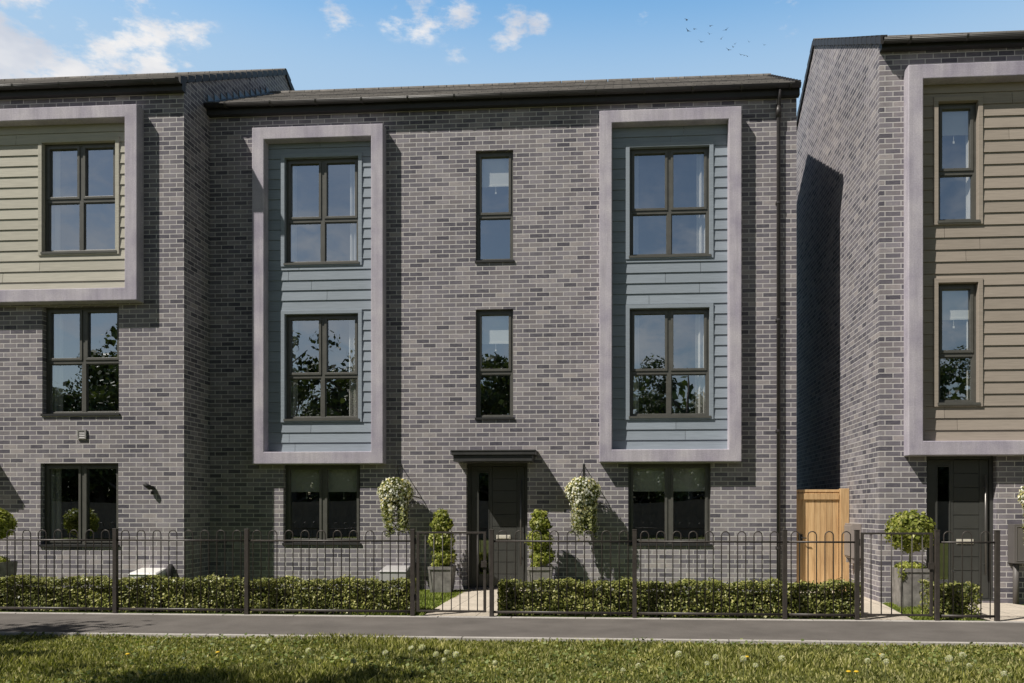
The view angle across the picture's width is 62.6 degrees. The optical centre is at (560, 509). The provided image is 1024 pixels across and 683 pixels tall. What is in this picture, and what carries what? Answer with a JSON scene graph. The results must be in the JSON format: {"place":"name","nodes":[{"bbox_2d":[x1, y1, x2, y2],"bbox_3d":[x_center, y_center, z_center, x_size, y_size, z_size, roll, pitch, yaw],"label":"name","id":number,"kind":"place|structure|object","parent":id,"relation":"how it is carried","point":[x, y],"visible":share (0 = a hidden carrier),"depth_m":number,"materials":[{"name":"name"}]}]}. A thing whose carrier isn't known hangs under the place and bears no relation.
{"place":"outdoors","nodes":[
{"label":"outdoors","id":0,"kind":"place"},
{"bbox_2d":[424,589,525,615],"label":"path","id":1,"kind":"structure","parent":0,"point":[464,600],"depth_m":11.65,"materials":[{"name":"beige concrete"}]},
{"bbox_2d":[0,631,1023,682],"bbox_3d":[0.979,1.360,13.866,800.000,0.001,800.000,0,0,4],"label":"ground","id":2,"kind":"structure","parent":0,"point":[518,680],"depth_m":7.35,"materials":[{"name":"plant"}]},
{"bbox_2d":[0,68,294,588],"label":"terraced house","id":3,"kind":"structure","parent":2,"relation":"on","point":[104,302],"depth_m":13.67,"materials":[{"name":"grey brick"}]},
{"bbox_2d":[38,136,119,255],"bbox_3d":[-7.809,-5.082,13.709,1.370,1.895,0.241,0,0,4],"label":"window","id":4,"kind":"structure","parent":3,"relation":"in","point":[49,199],"depth_m":13.69,"materials":[{"name":"black glass"}]},
{"bbox_2d":[39,463,119,546],"bbox_3d":[-7.807,-0.081,13.739,1.350,1.357,0.267,0,0,4],"label":"window","id":5,"kind":"structure","parent":3,"relation":"in","point":[53,472],"depth_m":13.74,"materials":[{"name":"clear glass"}]},
{"bbox_2d":[40,307,119,415],"bbox_3d":[-7.787,-2.419,13.736,1.330,1.782,0.264,0,0,4],"label":"window","id":6,"kind":"structure","parent":3,"relation":"in","point":[55,361],"depth_m":13.75,"materials":[{"name":"clear glass"}]},
{"bbox_2d":[128,564,173,587],"bbox_3d":[-6.518,1.099,13.374,0.576,0.463,0.374,0,0,4],"label":"meter housing","id":7,"kind":"object","parent":3,"relation":"attached to","point":[141,572],"visible":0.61,"depth_m":13.35,"materials":[{"name":"white plastic"}]},
{"bbox_2d":[148,646,153,664],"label":"dandelion","id":8,"kind":"object","parent":2,"relation":"on","point":[150,648],"visible":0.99,"depth_m":7.27,"materials":[{"name":"white plant"}]},
{"bbox_2d":[250,644,255,661],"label":"dandelion","id":9,"kind":"object","parent":2,"relation":"on","point":[253,646],"visible":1,"depth_m":7.33,"materials":[{"name":"white plant"}]},
{"bbox_2d":[265,639,271,656],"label":"dandelion","id":10,"kind":"object","parent":2,"relation":"on","point":[268,641],"visible":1,"depth_m":7.37,"materials":[{"name":"white plant"}]},
{"bbox_2d":[351,658,356,678],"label":"dandelion","id":11,"kind":"object","parent":2,"relation":"on","point":[353,661],"visible":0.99,"depth_m":6.63,"materials":[{"name":"plant"}]},
{"bbox_2d":[382,650,387,671],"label":"dandelion","id":12,"kind":"object","parent":2,"relation":"on","point":[385,653],"visible":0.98,"depth_m":6.91,"materials":[{"name":"white plant"}]},
{"bbox_2d":[408,645,414,669],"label":"dandelion","id":13,"kind":"object","parent":2,"relation":"on","point":[411,648],"visible":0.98,"depth_m":7.05,"materials":[{"name":"white plant"}]},
{"bbox_2d":[419,644,425,667],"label":"dandelion","id":14,"kind":"object","parent":2,"relation":"on","point":[422,647],"visible":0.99,"depth_m":7.09,"materials":[{"name":"white plant"}]},
{"bbox_2d":[441,657,446,675],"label":"dandelion","id":15,"kind":"object","parent":2,"relation":"on","point":[443,660],"visible":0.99,"depth_m":6.78,"materials":[{"name":"white plant"}]},
{"bbox_2d":[444,649,449,673],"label":"dandelion","id":16,"kind":"object","parent":2,"relation":"on","point":[446,652],"visible":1,"depth_m":6.98,"materials":[{"name":"white plant"}]},
{"bbox_2d":[452,651,458,679],"bbox_3d":[-0.838,1.244,6.707,0.060,0.237,0.060,0,0,-41],"label":"dandelion","id":17,"kind":"object","parent":2,"relation":"on","point":[455,653],"visible":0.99,"depth_m":6.70,"materials":[{"name":"white plant"}]},
{"bbox_2d":[492,660,497,681],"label":"dandelion","id":18,"kind":"object","parent":2,"relation":"on","point":[495,663],"visible":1,"depth_m":6.65,"materials":[{"name":"white plant"}]},
{"bbox_2d":[203,73,800,591],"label":"terraced house","id":19,"kind":"structure","parent":2,"relation":"on","point":[507,307],"depth_m":14.05,"materials":[{"name":"grey brick"}]},
{"bbox_2d":[281,152,361,266],"bbox_3d":[-4.043,-5.077,14.297,1.400,1.905,0.244,0,0,4],"label":"window","id":20,"kind":"structure","parent":19,"relation":"in","point":[289,162],"depth_m":14.27,"materials":[{"name":"clear glass"}]},
{"bbox_2d":[281,309,361,422],"bbox_3d":[-4.043,-2.432,14.294,1.400,1.895,0.238,0,0,4],"label":"window","id":21,"kind":"structure","parent":19,"relation":"in","point":[290,376],"depth_m":14.27,"materials":[{"name":"clear glass"}]},
{"bbox_2d":[282,465,360,544],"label":"window","id":22,"kind":"structure","parent":19,"relation":"in","point":[323,479],"depth_m":14.34,"materials":[{"name":"clear glass"}]},
{"bbox_2d":[377,470,414,537],"bbox_3d":[-2.708,-0.119,13.769,0.604,1.194,0.571,0,0,4],"label":"hanging basket","id":23,"kind":"object","parent":19,"relation":"hanging from","point":[392,493],"visible":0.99,"depth_m":13.66,"materials":[{"name":"plant"}]},
{"bbox_2d":[379,562,415,589],"bbox_3d":[-2.697,1.099,13.956,0.576,0.463,0.374,0,0,4],"label":"meter housing","id":24,"kind":"object","parent":19,"relation":"attached to","point":[394,571],"visible":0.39,"depth_m":13.80,"materials":[{"name":"grey plastic"}]},
{"bbox_2d":[475,152,513,262],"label":"window","id":25,"kind":"structure","parent":19,"relation":"in","point":[493,169],"depth_m":14.10,"materials":[{"name":"clear glass"}]},
{"bbox_2d":[475,310,513,419],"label":"window","id":26,"kind":"structure","parent":19,"relation":"in","point":[492,326],"depth_m":14.10,"materials":[{"name":"clear glass"}]},
{"bbox_2d":[467,463,527,587],"bbox_3d":[-1.063,0.270,14.120,1.030,2.120,0.160,0,0,4],"label":"door","id":27,"kind":"structure","parent":19,"relation":"in","point":[508,486],"depth_m":14.13,"materials":[{"name":"grey wood"}]},
{"bbox_2d":[564,469,601,539],"bbox_3d":[0.354,-0.110,13.565,0.614,1.212,0.558,0,0,4],"label":"hanging basket","id":28,"kind":"object","parent":19,"relation":"hanging from","point":[582,495],"visible":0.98,"depth_m":13.42,"materials":[{"name":"plant"}]},
{"bbox_2d":[626,141,713,259],"bbox_3d":[1.787,-5.077,13.885,1.430,1.905,0.243,0,0,4],"label":"window","id":29,"kind":"structure","parent":19,"relation":"in","point":[704,150],"depth_m":13.85,"materials":[{"name":"black glass"}]},
{"bbox_2d":[626,303,713,419],"bbox_3d":[1.787,-2.432,13.883,1.430,1.895,0.240,0,0,4],"label":"window","id":30,"kind":"structure","parent":19,"relation":"in","point":[703,371],"depth_m":13.85,"materials":[{"name":"black glass"}]},
{"bbox_2d":[628,463,711,545],"bbox_3d":[1.793,-0.089,13.889,1.380,1.362,0.217,0,0,4],"label":"window","id":31,"kind":"structure","parent":19,"relation":"in","point":[669,477],"depth_m":13.93,"materials":[{"name":"clear glass"}]},
{"bbox_2d":[0,613,1023,642],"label":"footway","id":32,"kind":"structure","parent":2,"relation":"on","point":[689,629],"depth_m":9.51,"materials":[{"name":"concrete"}]},
{"bbox_2d":[0,632,1023,646],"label":"kerb","id":33,"kind":"structure","parent":2,"relation":"on","point":[823,642],"depth_m":8.63,"materials":[{"name":"concrete"}]},
{"bbox_2d":[0,612,1023,622],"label":"kerb","id":34,"kind":"structure","parent":2,"relation":"on","point":[514,617],"depth_m":10.34,"materials":[{"name":"concrete"}]},
{"bbox_2d":[0,529,414,615],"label":"metal railing","id":35,"kind":"object","parent":34,"relation":"on","point":[246,609],"visible":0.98,"depth_m":10.65,"materials":[{"name":"black metal"}]},
{"bbox_2d":[415,532,486,611],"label":"metal gate","id":36,"kind":"structure","parent":35,"relation":"attached to","point":[483,565],"depth_m":10.45,"materials":[{"name":"black metal"}]},
{"bbox_2d":[489,529,859,619],"bbox_3d":[1.351,0.794,10.260,4.488,1.112,0.058,0,0,4],"label":"metal railing","id":37,"kind":"object","parent":34,"relation":"on","point":[634,613],"visible":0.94,"depth_m":10.24,"materials":[{"name":"black metal"}]},
{"bbox_2d":[861,532,934,615],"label":"metal gate","id":38,"kind":"structure","parent":37,"relation":"attached to","point":[931,566],"depth_m":10.06,"materials":[{"name":"black metal"}]},
{"bbox_2d":[934,530,1000,620],"bbox_3d":[4.840,0.794,10.014,0.753,1.112,0.058,0,0,4],"label":"metal railing","id":39,"kind":"object","parent":34,"relation":"on","point":[995,616],"visible":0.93,"depth_m":10.01,"materials":[{"name":"black metal"}]},
{"bbox_2d":[636,663,641,681],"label":"dandelion","id":40,"kind":"object","parent":2,"relation":"on","point":[638,665],"visible":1,"depth_m":6.46,"materials":[{"name":"white plant"}]},
{"bbox_2d":[675,651,681,679],"bbox_3d":[0.933,1.234,6.652,0.062,0.246,0.062,0,0,-28],"label":"dandelion","id":41,"kind":"object","parent":2,"relation":"on","point":[678,654],"visible":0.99,"depth_m":6.65,"materials":[{"name":"white plant"}]},
{"bbox_2d":[705,661,709,679],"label":"dandelion","id":42,"kind":"object","parent":2,"relation":"on","point":[706,663],"visible":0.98,"depth_m":6.70,"materials":[{"name":"white plant"}]},
{"bbox_2d":[712,654,718,679],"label":"dandelion","id":43,"kind":"object","parent":2,"relation":"on","point":[715,657],"visible":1,"depth_m":6.71,"materials":[{"name":"white plant"}]},
{"bbox_2d":[740,655,746,681],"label":"dandelion","id":44,"kind":"object","parent":2,"relation":"on","point":[743,659],"visible":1,"depth_m":6.56,"materials":[{"name":"white plant"}]},
{"bbox_2d":[779,655,784,682],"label":"dandelion","id":45,"kind":"object","parent":2,"relation":"on","point":[781,658],"visible":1,"depth_m":6.52,"materials":[{"name":"white plant"}]},
{"bbox_2d":[865,658,870,677],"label":"dandelion","id":46,"kind":"object","parent":2,"relation":"on","point":[867,660],"visible":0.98,"depth_m":6.74,"materials":[{"name":"white plant"}]},
{"bbox_2d":[879,653,884,668],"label":"dandelion","id":47,"kind":"object","parent":2,"relation":"on","point":[881,655],"visible":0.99,"depth_m":6.88,"materials":[{"name":"white plant"}]},
{"bbox_2d":[883,659,888,677],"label":"dandelion","id":48,"kind":"object","parent":2,"relation":"on","point":[885,661],"visible":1,"depth_m":6.71,"materials":[{"name":"white plant"}]},
{"bbox_2d":[797,30,1023,603],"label":"terraced house","id":49,"kind":"structure","parent":2,"relation":"on","point":[910,272],"depth_m":12.08,"materials":[{"name":"grey brick"}]},
{"bbox_2d":[797,488,848,590],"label":"timber gate","id":50,"kind":"structure","parent":49,"relation":"attached to","point":[820,513],"depth_m":13.76,"materials":[{"name":"brown wood"}]},
{"bbox_2d":[933,95,982,224],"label":"window","id":51,"kind":"structure","parent":49,"relation":"in","point":[965,117],"depth_m":12.05,"materials":[{"name":"clear glass"}]},
{"bbox_2d":[933,277,982,406],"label":"window","id":52,"kind":"structure","parent":49,"relation":"in","point":[954,298],"depth_m":12.05,"materials":[{"name":"clear glass"}]},
{"bbox_2d":[927,456,993,600],"bbox_3d":[5.733,0.270,12.116,0.970,2.120,0.160,0,0,4],"label":"door","id":53,"kind":"structure","parent":49,"relation":"in","point":[970,482],"depth_m":12.12,"materials":[{"name":"grey wood"}]},
{"bbox_2d":[1017,486,1023,538],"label":"hanging basket","id":54,"kind":"object","parent":49,"relation":"hanging from","point":[1021,498],"visible":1,"depth_m":11.65,"materials":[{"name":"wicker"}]},
{"bbox_2d":[944,655,952,682],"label":"dandelion","id":55,"kind":"object","parent":2,"relation":"on","point":[949,658],"visible":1,"depth_m":6.54,"materials":[{"name":"white plant"}]},
{"bbox_2d":[959,652,966,676],"bbox_3d":[3.201,1.249,6.690,0.061,0.241,0.061,0,0,19],"label":"dandelion","id":56,"kind":"object","parent":2,"relation":"on","point":[962,655],"visible":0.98,"depth_m":6.69,"materials":[{"name":"white plant"}]},
{"bbox_2d":[1001,671,1006,682],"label":"dandelion","id":57,"kind":"object","parent":2,"relation":"on","point":[1003,673],"visible":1,"depth_m":6.23,"materials":[{"name":"white plant"}]},
{"bbox_2d":[0,600,1023,620],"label":"lawn","id":58,"kind":"structure","parent":0,"point":[504,614],"depth_m":10.76,"materials":[{"name":"green plant"}]},
{"bbox_2d":[0,561,17,586],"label":"planter","id":59,"kind":"object","parent":58,"relation":"on","point":[3,568],"visible":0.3,"depth_m":12.79,"materials":[{"name":"concrete"}]},
{"bbox_2d":[0,508,17,561],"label":"topiary","id":60,"kind":"object","parent":59,"relation":"in","point":[8,521],"visible":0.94,"depth_m":12.76,"materials":[{"name":"green plant"}]},
{"bbox_2d":[0,573,415,613],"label":"hedge","id":61,"kind":"object","parent":58,"relation":"on","point":[228,594],"visible":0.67,"depth_m":10.90,"materials":[{"name":"green plant"}]},
{"bbox_2d":[352,589,467,615],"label":"lawn grass","id":62,"kind":"structure","parent":58,"relation":"on","point":[438,597],"depth_m":12.26,"materials":[{"name":"green plant"}]},
{"bbox_2d":[497,575,860,618],"bbox_3d":[1.446,1.082,10.617,4.509,0.518,0.497,0,0,4],"label":"hedge","id":63,"kind":"object","parent":58,"relation":"on","point":[652,598],"visible":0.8,"depth_m":10.48,"materials":[{"name":"green plant"}]},
{"bbox_2d":[890,567,928,607],"bbox_3d":[4.781,1.056,11.487,0.436,0.539,0.430,0,0,4],"label":"planter","id":64,"kind":"object","parent":58,"relation":"on","point":[906,590],"visible":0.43,"depth_m":11.30,"materials":[{"name":"concrete"}]},
{"bbox_2d":[884,509,936,580],"bbox_3d":[4.764,0.484,11.493,0.676,0.990,0.668,0,0,4],"label":"topiary","id":65,"kind":"object","parent":64,"relation":"in","point":[911,521],"visible":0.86,"depth_m":11.34,"materials":[{"name":"green plant"}]},
{"bbox_2d":[884,602,979,620],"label":"lawn grass","id":66,"kind":"structure","parent":58,"relation":"on","point":[907,609],"depth_m":10.67,"materials":[{"name":"green plant"}]},
{"bbox_2d":[918,578,982,618],"bbox_3d":[4.826,1.106,10.433,0.640,0.493,0.458,0,0,4],"label":"hedge","id":67,"kind":"object","parent":58,"relation":"on","point":[957,601],"visible":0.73,"depth_m":10.28,"materials":[{"name":"green plant"}]},
{"bbox_2d":[0,0,1023,110],"label":"sky","id":68,"kind":"structure","parent":0,"point":[321,44],"materials":[{"name":"blue"}]},
{"bbox_2d":[800,590,912,619],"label":"path","id":69,"kind":"structure","parent":0,"point":[876,607],"depth_m":10.96,"materials":[{"name":"beige concrete"}]},
{"bbox_2d":[968,603,1023,620],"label":"path","id":70,"kind":"structure","parent":0,"point":[1011,612],"depth_m":10.96,"materials":[{"name":"beige concrete"}]},
{"label":"lawn","id":71,"kind":"structure","parent":0,"visible":0},
{"bbox_2d":[428,565,455,592],"bbox_3d":[-1.924,1.117,13.644,0.396,0.419,0.390,0,0,4],"label":"planter","id":72,"kind":"object","parent":71,"relation":"on","point":[446,579],"visible":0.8,"depth_m":13.48,"materials":[{"name":"concrete"}]},
{"bbox_2d":[427,508,457,566],"bbox_3d":[-1.931,0.497,13.656,0.498,1.056,0.512,0,0,4],"label":"topiary","id":73,"kind":"object","parent":72,"relation":"in","point":[442,521],"visible":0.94,"depth_m":13.54,"materials":[{"name":"green plant"}]},
{"bbox_2d":[527,566,552,590],"bbox_3d":[-0.328,1.117,13.532,0.396,0.419,0.390,0,0,4],"label":"planter","id":74,"kind":"object","parent":71,"relation":"on","point":[537,573],"visible":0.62,"depth_m":13.36,"materials":[{"name":"concrete"}]},
{"bbox_2d":[526,509,555,566],"bbox_3d":[-0.325,0.499,13.537,0.534,1.060,0.463,0,0,4],"label":"topiary","id":75,"kind":"object","parent":74,"relation":"in","point":[541,522],"visible":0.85,"depth_m":13.43,"materials":[{"name":"green plant"}]}
]}

